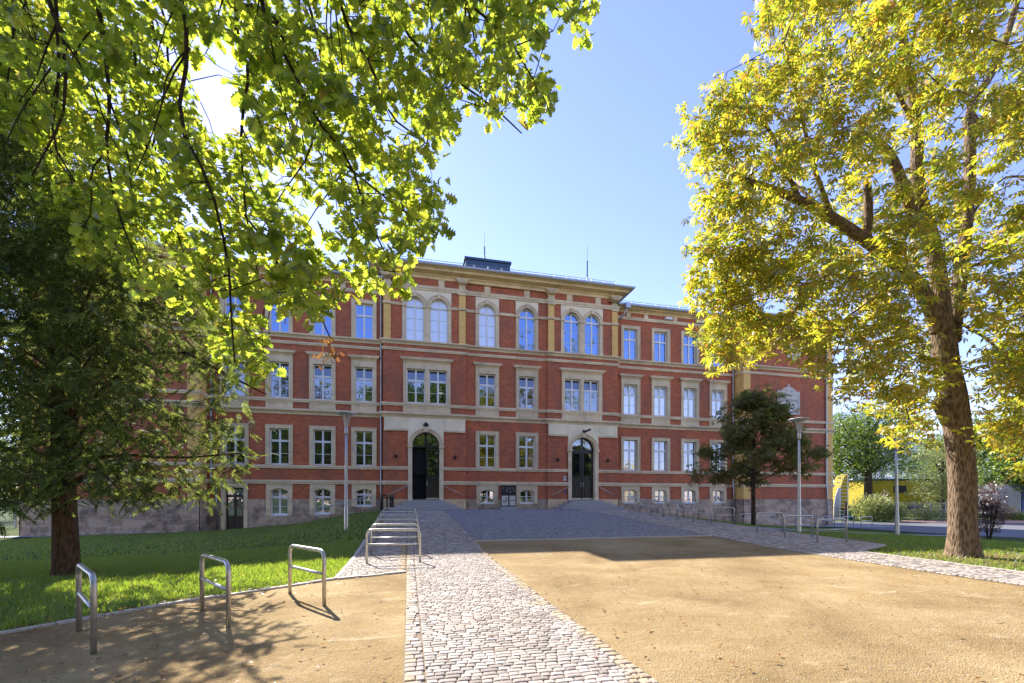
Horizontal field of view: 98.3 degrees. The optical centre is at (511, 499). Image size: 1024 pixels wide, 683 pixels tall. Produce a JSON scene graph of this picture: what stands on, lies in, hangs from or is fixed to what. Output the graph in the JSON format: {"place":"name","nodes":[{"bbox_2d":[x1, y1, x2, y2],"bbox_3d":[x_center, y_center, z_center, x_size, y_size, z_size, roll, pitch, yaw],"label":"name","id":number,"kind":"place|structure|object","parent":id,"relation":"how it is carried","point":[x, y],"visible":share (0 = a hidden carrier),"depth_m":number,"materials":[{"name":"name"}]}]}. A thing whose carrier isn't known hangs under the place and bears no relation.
{"place":"outdoors","nodes":[
{"label":"outdoors","id":0,"kind":"place"},
{"bbox_2d":[0,510,1023,630],"bbox_3d":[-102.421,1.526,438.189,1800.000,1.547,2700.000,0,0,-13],"label":"ground","id":1,"kind":"structure","parent":0,"point":[11,531],"depth_m":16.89,"materials":[{"name":"green plant"}]},
{"bbox_2d":[0,0,279,576],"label":"yew tree","id":2,"kind":"object","parent":1,"relation":"on","point":[66,384],"visible":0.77,"depth_m":8.40,"materials":[{"name":"green plant"}]},
{"bbox_2d":[0,518,379,634],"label":"lawn kerb","id":3,"kind":"structure","parent":1,"relation":"on","point":[343,569],"depth_m":7.06,"materials":[{"name":"stone"}]},
{"bbox_2d":[336,411,355,529],"bbox_3d":[-7.079,-1.217,18.905,0.780,5.120,0.774,0,0,-13],"label":"street lamp","id":4,"kind":"object","parent":1,"relation":"on","point":[345,413],"visible":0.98,"depth_m":18.85,"materials":[{"name":"metal"}]},
{"bbox_2d":[340,512,407,576],"bbox_3d":[-5.232,1.161,19.220,1.317,0.898,20.451,0,0,-13],"label":"rack apron","id":5,"kind":"object","parent":1,"relation":"on","point":[376,560],"visible":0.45,"depth_m":11.91,"materials":[{"name":"grey stone"}]},
{"bbox_2d":[365,528,420,562],"bbox_3d":[-2.933,1.213,10.970,1.339,1.000,0.060,0,0,-10],"label":"bike rack","id":6,"kind":"object","parent":5,"relation":"on","point":[386,529],"visible":0.93,"depth_m":10.95,"materials":[{"name":"metal"}]},
{"bbox_2d":[370,523,419,554],"bbox_3d":[-3.252,1.163,12.334,1.339,1.000,0.060,0,0,-14],"label":"bike rack","id":7,"kind":"object","parent":5,"relation":"on","point":[393,524],"visible":0.84,"depth_m":12.30,"materials":[{"name":"metal"}]},
{"bbox_2d":[374,519,418,546],"bbox_3d":[-3.571,1.090,13.697,1.339,1.000,0.061,0,0,-13],"label":"bike rack","id":8,"kind":"object","parent":5,"relation":"on","point":[416,520],"visible":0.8,"depth_m":13.65,"materials":[{"name":"metal"}]},
{"bbox_2d":[377,515,417,540],"bbox_3d":[-3.889,1.010,15.060,1.339,1.000,0.060,0,0,-12],"label":"bike rack","id":9,"kind":"object","parent":5,"relation":"on","point":[379,516],"visible":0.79,"depth_m":15.03,"materials":[{"name":"metal"}]},
{"bbox_2d":[380,511,416,533],"bbox_3d":[-4.208,0.919,16.423,1.339,1.000,0.060,0,0,-11],"label":"bike rack","id":10,"kind":"object","parent":1,"relation":"on","point":[397,512],"visible":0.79,"depth_m":16.39,"materials":[{"name":"metal"}]},
{"bbox_2d":[8,227,836,535],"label":"school building","id":11,"kind":"structure","parent":1,"relation":"on","point":[472,383],"depth_m":32.33,"materials":[{"name":"red brick"}]},
{"bbox_2d":[220,422,248,463],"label":"window","id":12,"kind":"structure","parent":11,"relation":"in","point":[243,459],"depth_m":29.14,"materials":[{"name":"stone"}]},
{"bbox_2d":[220,286,248,327],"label":"window","id":13,"kind":"structure","parent":11,"relation":"in","point":[225,308],"depth_m":29.11,"materials":[{"name":"glass"}]},
{"bbox_2d":[221,483,247,529],"bbox_3d":[-18.207,0.475,29.125,1.560,3.050,0.390,0,0,-13],"label":"cellar doorway","id":14,"kind":"structure","parent":11,"relation":"in","point":[245,491],"depth_m":29.02,"materials":[{"name":"stone"}]},
{"bbox_2d":[226,487,242,529],"bbox_3d":[-18.227,0.600,29.213,1.100,2.800,0.090,0,0,-13],"label":"door","id":15,"kind":"structure","parent":11,"relation":"in","point":[235,521],"depth_m":29.18,"materials":[{"name":"paint"}]},
{"bbox_2d":[220,345,249,405],"bbox_3d":[-18.184,-8.050,29.027,2.110,3.880,0.607,0,0,-13],"label":"window","id":16,"kind":"structure","parent":11,"relation":"in","point":[238,402],"depth_m":29.10,"materials":[{"name":"stone"}]},
{"bbox_2d":[261,348,295,407],"bbox_3d":[-15.574,-8.050,29.634,2.110,3.880,0.602,0,0,-13],"label":"window","id":17,"kind":"structure","parent":11,"relation":"in","point":[280,387],"depth_m":29.71,"materials":[{"name":"stone"}]},
{"bbox_2d":[265,424,292,464],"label":"window","id":18,"kind":"structure","parent":11,"relation":"in","point":[278,437],"depth_m":29.74,"materials":[{"name":"stone"}]},
{"bbox_2d":[265,293,292,331],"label":"window","id":19,"kind":"structure","parent":11,"relation":"in","point":[273,325],"depth_m":29.74,"materials":[{"name":"glass"}]},
{"bbox_2d":[266,484,292,515],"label":"window","id":20,"kind":"structure","parent":11,"relation":"in","point":[279,497],"depth_m":29.73,"materials":[{"name":"stone"}]},
{"bbox_2d":[305,351,338,409],"bbox_3d":[-12.944,-8.050,30.248,2.110,3.880,0.601,0,0,-13],"label":"window","id":21,"kind":"structure","parent":11,"relation":"in","point":[322,383],"depth_m":30.33,"materials":[{"name":"stone"}]},
{"bbox_2d":[309,425,335,465],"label":"window","id":22,"kind":"structure","parent":11,"relation":"in","point":[322,439],"depth_m":30.36,"materials":[{"name":"stone"}]},
{"bbox_2d":[309,295,335,335],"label":"window","id":23,"kind":"structure","parent":11,"relation":"in","point":[330,323],"depth_m":30.39,"materials":[{"name":"glass"}]},
{"bbox_2d":[310,484,334,514],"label":"window","id":24,"kind":"structure","parent":11,"relation":"in","point":[321,495],"depth_m":30.34,"materials":[{"name":"stone"}]},
{"bbox_2d":[347,354,379,411],"bbox_3d":[-10.315,-8.050,30.863,2.110,3.880,0.602,0,0,-13],"label":"window","id":25,"kind":"structure","parent":11,"relation":"in","point":[363,367],"depth_m":30.94,"materials":[{"name":"stone"}]},
{"bbox_2d":[351,427,376,465],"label":"window","id":26,"kind":"structure","parent":11,"relation":"in","point":[363,439],"depth_m":30.97,"materials":[{"name":"stone"}]},
{"bbox_2d":[351,298,376,338],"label":"window","id":27,"kind":"structure","parent":11,"relation":"in","point":[363,316],"depth_m":30.97,"materials":[{"name":"stone"}]},
{"bbox_2d":[352,484,375,506],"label":"window","id":28,"kind":"structure","parent":11,"relation":"in","point":[358,491],"depth_m":30.96,"materials":[{"name":"stone"}]},
{"bbox_2d":[401,288,451,342],"bbox_3d":[-6.041,-13.020,31.471,3.530,3.621,0.440,0,0,-13],"label":"window","id":29,"kind":"structure","parent":11,"relation":"in","point":[426,316],"depth_m":31.51,"materials":[{"name":"glass"}]},
{"bbox_2d":[400,356,453,413],"bbox_3d":[-6.037,-8.050,31.453,3.740,3.880,0.603,0,0,-13],"label":"window","id":30,"kind":"structure","parent":11,"relation":"in","point":[425,380],"depth_m":31.49,"materials":[{"name":"stone"}]},
{"bbox_2d":[426,448,438,499],"bbox_3d":[-5.694,-1.850,31.786,0.920,3.740,0.105,0,0,-13],"label":"door","id":31,"kind":"structure","parent":11,"relation":"in","point":[432,454],"depth_m":31.79,"materials":[{"name":"paint"}]},
{"bbox_2d":[476,485,497,503],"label":"window","id":32,"kind":"structure","parent":11,"relation":"in","point":[485,494],"depth_m":32.65,"materials":[{"name":"stone"}]},
{"bbox_2d":[476,431,498,467],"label":"window","id":33,"kind":"structure","parent":11,"relation":"in","point":[487,442],"depth_m":32.67,"materials":[{"name":"stone"}]},
{"bbox_2d":[473,362,501,415],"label":"window","id":34,"kind":"structure","parent":11,"relation":"in","point":[487,374],"depth_m":32.65,"materials":[{"name":"stone"}]},
{"bbox_2d":[475,297,499,346],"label":"window","id":35,"kind":"structure","parent":11,"relation":"in","point":[487,313],"depth_m":32.68,"materials":[{"name":"glass"}]},
{"bbox_2d":[516,432,537,468],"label":"window","id":36,"kind":"structure","parent":11,"relation":"in","point":[526,443],"depth_m":33.37,"materials":[{"name":"stone"}]},
{"bbox_2d":[515,301,538,350],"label":"window","id":37,"kind":"structure","parent":11,"relation":"in","point":[526,316],"depth_m":33.36,"materials":[{"name":"stone"}]},
{"bbox_2d":[516,486,537,503],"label":"window","id":38,"kind":"structure","parent":11,"relation":"in","point":[522,492],"depth_m":33.34,"materials":[{"name":"stone"}]},
{"bbox_2d":[513,364,541,417],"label":"window","id":39,"kind":"structure","parent":11,"relation":"in","point":[526,375],"depth_m":33.33,"materials":[{"name":"stone"}]},
{"bbox_2d":[572,451,580,498],"bbox_3d":[4.939,-1.850,34.271,0.920,3.740,0.105,0,0,-13],"label":"door","id":40,"kind":"structure","parent":11,"relation":"in","point":[576,456],"depth_m":34.29,"materials":[{"name":"paint"}]},
{"bbox_2d":[560,305,603,354],"bbox_3d":[5.390,-13.020,34.143,3.530,3.620,0.440,0,0,-13],"label":"window","id":41,"kind":"structure","parent":11,"relation":"in","point":[581,327],"depth_m":34.17,"materials":[{"name":"glass"}]},
{"bbox_2d":[559,367,605,420],"bbox_3d":[5.395,-8.050,34.124,3.740,3.880,0.600,0,0,-13],"label":"window","id":42,"kind":"structure","parent":11,"relation":"in","point":[581,388],"depth_m":34.17,"materials":[{"name":"stone"}]},
{"bbox_2d":[582,452,592,498],"bbox_3d":[5.894,-1.850,34.494,0.920,3.740,0.105,0,0,-13],"label":"door","id":43,"kind":"structure","parent":11,"relation":"in","point":[587,457],"depth_m":34.50,"materials":[{"name":"paint"}]},
{"bbox_2d":[621,437,639,470],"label":"window","id":44,"kind":"structure","parent":11,"relation":"in","point":[630,446],"depth_m":35.61,"materials":[{"name":"stone"}]},
{"bbox_2d":[621,325,639,359],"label":"window","id":45,"kind":"structure","parent":11,"relation":"in","point":[630,335],"depth_m":35.60,"materials":[{"name":"glass"}]},
{"bbox_2d":[621,486,639,502],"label":"window","id":46,"kind":"structure","parent":11,"relation":"in","point":[632,492],"depth_m":35.60,"materials":[{"name":"stone"}]},
{"bbox_2d":[618,373,643,422],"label":"window","id":47,"kind":"structure","parent":11,"relation":"in","point":[630,383],"depth_m":35.58,"materials":[{"name":"stone"}]},
{"bbox_2d":[651,438,669,470],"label":"window","id":48,"kind":"structure","parent":11,"relation":"in","point":[660,447],"depth_m":36.24,"materials":[{"name":"stone"}]},
{"bbox_2d":[651,328,669,361],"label":"window","id":49,"kind":"structure","parent":11,"relation":"in","point":[660,338],"depth_m":36.24,"materials":[{"name":"stone"}]},
{"bbox_2d":[652,487,669,502],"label":"window","id":50,"kind":"structure","parent":11,"relation":"in","point":[664,492],"depth_m":36.21,"materials":[{"name":"stone"}]},
{"bbox_2d":[649,375,673,424],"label":"window","id":51,"kind":"structure","parent":11,"relation":"in","point":[660,385],"depth_m":36.19,"materials":[{"name":"stone"}]},
{"bbox_2d":[681,439,698,471],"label":"window","id":52,"kind":"structure","parent":11,"relation":"in","point":[687,445],"depth_m":36.84,"materials":[{"name":"stone"}]},
{"bbox_2d":[681,331,698,364],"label":"window","id":53,"kind":"structure","parent":11,"relation":"in","point":[689,353],"depth_m":36.86,"materials":[{"name":"glass"}]},
{"bbox_2d":[681,487,698,502],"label":"window","id":54,"kind":"structure","parent":11,"relation":"in","point":[686,492],"depth_m":36.82,"materials":[{"name":"stone"}]},
{"bbox_2d":[679,377,702,425],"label":"window","id":55,"kind":"structure","parent":11,"relation":"in","point":[689,386],"depth_m":36.82,"materials":[{"name":"stone"}]},
{"bbox_2d":[709,440,726,471],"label":"window","id":56,"kind":"structure","parent":11,"relation":"in","point":[710,441],"depth_m":37.44,"materials":[{"name":"stone"}]},
{"bbox_2d":[709,487,726,502],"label":"window","id":57,"kind":"structure","parent":11,"relation":"in","point":[714,492],"depth_m":37.44,"materials":[{"name":"stone"}]},
{"bbox_2d":[707,379,730,426],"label":"window","id":58,"kind":"structure","parent":11,"relation":"in","point":[717,388],"depth_m":37.40,"materials":[{"name":"stone"}]},
{"bbox_2d":[500,485,516,509],"bbox_3d":[-0.259,-0.125,31.950,1.140,1.850,0.340,0,0,-13],"label":"notice board","id":59,"kind":"object","parent":1,"relation":"on","point":[508,496],"visible":1,"depth_m":31.88,"materials":[{"name":"grey metal"}]},
{"bbox_2d":[0,536,1023,682],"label":"gravel court","id":60,"kind":"object","parent":1,"relation":"on","point":[520,560],"visible":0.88,"depth_m":5.82,"materials":[{"name":"beige gravel"}]},
{"bbox_2d":[76,563,96,654],"bbox_3d":[-4.997,1.292,5.189,1.339,1.000,0.060,0,0,40],"label":"bike rack","id":61,"kind":"object","parent":60,"relation":"on","point":[91,604],"visible":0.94,"depth_m":4.80,"materials":[{"name":"metal"}]},
{"bbox_2d":[0,576,333,630],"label":"kerb leaves","id":62,"kind":"object","parent":60,"relation":"on","point":[99,612],"visible":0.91,"depth_m":6.73,"materials":[{"name":"brown plant"}]},
{"bbox_2d":[200,553,230,627],"bbox_3d":[-4.147,1.286,6.168,1.339,1.000,0.060,0,0,42],"label":"bike rack","id":63,"kind":"object","parent":60,"relation":"on","point":[227,588],"visible":0.91,"depth_m":5.88,"materials":[{"name":"metal"}]},
{"bbox_2d":[0,0,601,391],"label":"tree","id":64,"kind":"object","parent":60,"relation":"on","point":[264,46],"visible":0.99,"depth_m":6.17,"materials":[{"name":"green plant"}]},
{"bbox_2d":[288,544,325,605],"bbox_3d":[-3.395,1.269,7.298,1.339,1.000,0.060,0,0,42],"label":"bike rack","id":65,"kind":"object","parent":60,"relation":"on","point":[323,554],"visible":0.91,"depth_m":7.17,"materials":[{"name":"metal"}]},
{"bbox_2d":[338,571,406,579],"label":"grit kerb","id":66,"kind":"structure","parent":60,"relation":"on","point":[369,575],"depth_m":9.31,"materials":[{"name":"stone"}]},
{"bbox_2d":[0,549,1022,682],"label":"loose grit","id":67,"kind":"object","parent":60,"relation":"on","point":[656,625],"visible":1,"depth_m":5.56,"materials":[{"name":"stone"}]},
{"bbox_2d":[0,543,1023,682],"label":"fallen leaves","id":68,"kind":"object","parent":60,"relation":"on","point":[117,676],"visible":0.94,"depth_m":5.92,"materials":[{"name":"brown plant"}]},
{"bbox_2d":[403,510,651,682],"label":"cobblestone path","id":69,"kind":"structure","parent":1,"relation":"on","point":[419,635],"depth_m":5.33,"materials":[{"name":"grey stone"}]},
{"bbox_2d":[404,510,424,682],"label":"path edge","id":70,"kind":"object","parent":69,"relation":"on","point":[411,674],"visible":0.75,"depth_m":5.56,"materials":[{"name":"grey stone"}]},
{"bbox_2d":[440,510,658,682],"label":"path edge","id":71,"kind":"object","parent":69,"relation":"on","point":[623,662],"visible":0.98,"depth_m":5.61,"materials":[{"name":"grey stone"}]},
{"bbox_2d":[445,509,704,540],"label":"forecourt","id":72,"kind":"structure","parent":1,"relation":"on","point":[528,523],"depth_m":19.84,"materials":[{"name":"grey stone"}]},
{"bbox_2d":[442,510,477,539],"bbox_3d":[-3.108,1.051,23.313,0.157,0.700,16.808,0,0,-13],"label":"forecourt edge","id":73,"kind":"object","parent":72,"relation":"on","point":[464,528],"visible":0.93,"depth_m":18.88,"materials":[{"name":"grey stone"}]},
{"bbox_2d":[475,535,712,541],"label":"forecourt kerb","id":74,"kind":"structure","parent":1,"relation":"on","point":[594,538],"depth_m":16.05,"materials":[{"name":"stone"}]},
{"bbox_2d":[685,383,834,525],"bbox_3d":[12.582,-2.316,22.919,6.006,7.380,6.562,0,0,-35],"label":"young tree","id":75,"kind":"object","parent":1,"relation":"on","point":[760,406],"visible":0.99,"depth_m":22.25,"materials":[{"name":"green plant"}]},
{"bbox_2d":[789,417,809,532],"bbox_3d":[12.585,-1.061,19.415,0.774,5.120,0.780,0,0,37],"label":"street lamp","id":76,"kind":"object","parent":1,"relation":"on","point":[799,419],"visible":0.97,"depth_m":19.36,"materials":[{"name":"metal"}]},
{"bbox_2d":[638,511,1023,570],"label":"lawn grass","id":77,"kind":"structure","parent":1,"relation":"on","point":[994,543],"depth_m":16.11,"materials":[{"name":"green plant"}]},
{"bbox_2d":[776,524,899,526],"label":"building walk","id":78,"kind":"structure","parent":1,"relation":"on","point":[858,525],"depth_m":36.99,"materials":[{"name":"grey stone"}]},
{"bbox_2d":[833,474,847,516],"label":"play arch","id":79,"kind":"structure","parent":1,"relation":"on","point":[840,492],"depth_m":50.00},
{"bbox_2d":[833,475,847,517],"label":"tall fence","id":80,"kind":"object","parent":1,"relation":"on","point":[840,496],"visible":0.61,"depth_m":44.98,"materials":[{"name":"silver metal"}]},
{"bbox_2d":[664,0,1023,557],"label":"chestnut tree","id":81,"kind":"object","parent":1,"relation":"on","point":[942,303],"visible":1,"depth_m":10.69,"materials":[{"name":"yellow plant"}]},
{"bbox_2d":[840,505,861,519],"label":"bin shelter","id":82,"kind":"object","parent":1,"relation":"on","point":[848,513],"visible":0.46,"depth_m":48.95,"materials":[{"name":"paint"}]},
{"bbox_2d":[833,409,893,491],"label":"lime tree","id":83,"kind":"object","parent":1,"relation":"on","point":[850,478],"visible":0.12,"depth_m":56.43,"materials":[{"name":"green plant"}]},
{"bbox_2d":[848,493,899,521],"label":"grass shrub","id":84,"kind":"object","parent":1,"relation":"on","point":[875,508],"visible":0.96,"depth_m":45.37,"materials":[{"name":"green plant"}]},
{"bbox_2d":[833,392,932,499],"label":"lime tree","id":85,"kind":"object","parent":1,"relation":"on","point":[868,437],"visible":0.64,"depth_m":50.84,"materials":[{"name":"green plant"}]},
{"bbox_2d":[833,439,937,480],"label":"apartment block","id":86,"kind":"structure","parent":1,"relation":"on","point":[891,477],"depth_m":99.94,"materials":[{"name":"white"}]},
{"bbox_2d":[892,433,899,534],"bbox_3d":[18.268,-0.785,21.034,0.774,5.120,0.780,0,-1,-3],"label":"street lamp","id":87,"kind":"object","parent":1,"relation":"on","point":[897,530],"visible":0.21,"depth_m":20.99,"materials":[{"name":"metal"}]},
{"bbox_2d":[848,472,947,515],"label":"yellow building","id":88,"kind":"structure","parent":1,"relation":"on","point":[887,485],"depth_m":62.00,"materials":[{"name":"yellow plaster"},{"name":"dark glass"}]},
{"bbox_2d":[887,502,908,520],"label":"grass shrub","id":89,"kind":"object","parent":1,"relation":"on","point":[901,515],"visible":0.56,"depth_m":45.27,"materials":[{"name":"green plant"}]},
{"bbox_2d":[883,426,943,478],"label":"lime tree","id":90,"kind":"object","parent":1,"relation":"on","point":[921,447],"visible":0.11,"depth_m":76.34,"materials":[{"name":"green plant"}]},
{"bbox_2d":[853,502,989,518],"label":"wire fence","id":91,"kind":"object","parent":1,"relation":"on","point":[931,508],"visible":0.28,"depth_m":50.50,"materials":[{"name":"grey metal"}]},
{"bbox_2d":[904,507,946,519],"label":"hedge","id":92,"kind":"object","parent":1,"relation":"on","point":[927,513],"visible":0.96,"depth_m":48.35,"materials":[{"name":"green plant"}]},
{"bbox_2d":[900,436,989,518],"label":"willow tree","id":93,"kind":"object","parent":1,"relation":"on","point":[943,487],"visible":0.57,"depth_m":52.99,"materials":[{"name":"green plant"}]},
{"bbox_2d":[901,520,1023,523],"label":"road shoulder","id":94,"kind":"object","parent":1,"relation":"on","point":[1005,521],"visible":0.54,"depth_m":45.74},
{"bbox_2d":[916,414,1012,515],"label":"lime tree","id":95,"kind":"object","parent":1,"relation":"on","point":[979,440],"visible":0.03,"depth_m":60.60,"materials":[{"name":"green plant"}]},
{"bbox_2d":[978,479,1011,539],"bbox_3d":[21.031,0.461,19.538,1.397,2.701,1.340,0,0,22],"label":"purple shrub","id":96,"kind":"object","parent":1,"relation":"on","point":[987,507],"visible":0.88,"depth_m":19.39,"materials":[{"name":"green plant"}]},
{"bbox_2d":[975,421,1023,515],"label":"lime tree","id":97,"kind":"object","parent":1,"relation":"on","point":[1000,478],"visible":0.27,"depth_m":54.66,"materials":[{"name":"green plant"}]},
{"bbox_2d":[978,484,1023,512],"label":"garden shed","id":98,"kind":"structure","parent":1,"relation":"on","point":[1017,499],"depth_m":52.97,"materials":[{"name":"grey metal"}]},
{"bbox_2d":[0,0,1023,454],"label":"sky","id":99,"kind":"structure","parent":0,"point":[599,184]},
{"bbox_2d":[580,509,1023,585],"bbox_3d":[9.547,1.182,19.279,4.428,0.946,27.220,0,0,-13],"label":"side path","id":100,"kind":"structure","parent":0,"point":[824,546],"depth_m":15.11,"materials":[{"name":"grey stone"}]},
{"bbox_2d":[756,512,783,532],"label":"bike rack","id":101,"kind":"object","parent":100,"relation":"on","point":[757,521],"visible":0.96,"depth_m":18.33,"materials":[{"name":"metal"}]},
{"bbox_2d":[784,515,812,536],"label":"bike rack","id":102,"kind":"object","parent":100,"relation":"on","point":[811,525],"visible":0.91,"depth_m":17.02,"materials":[{"name":"metal"}]},
{"bbox_2d":[816,518,847,542],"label":"bike rack","id":103,"kind":"object","parent":100,"relation":"on","point":[846,531],"visible":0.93,"depth_m":15.70,"materials":[{"name":"metal"}]},
{"bbox_2d":[653,513,1023,572],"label":"side kerb","id":104,"kind":"structure","parent":100,"relation":"on","point":[870,548],"depth_m":13.03,"materials":[{"name":"stone"}]},
{"bbox_2d":[751,526,945,535],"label":"cross path","id":105,"kind":"structure","parent":0,"point":[832,531],"depth_m":21.62,"materials":[{"name":"grey stone"}]},
{"bbox_2d":[833,521,1023,537],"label":"road","id":106,"kind":"structure","parent":0,"point":[1012,530],"depth_m":34.99,"materials":[{"name":"grey asphalt"}]},
{"bbox_2d":[997,502,1019,519],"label":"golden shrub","id":107,"kind":"object","parent":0,"point":[1013,510],"visible":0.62,"depth_m":48.70,"materials":[{"name":"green plant"}]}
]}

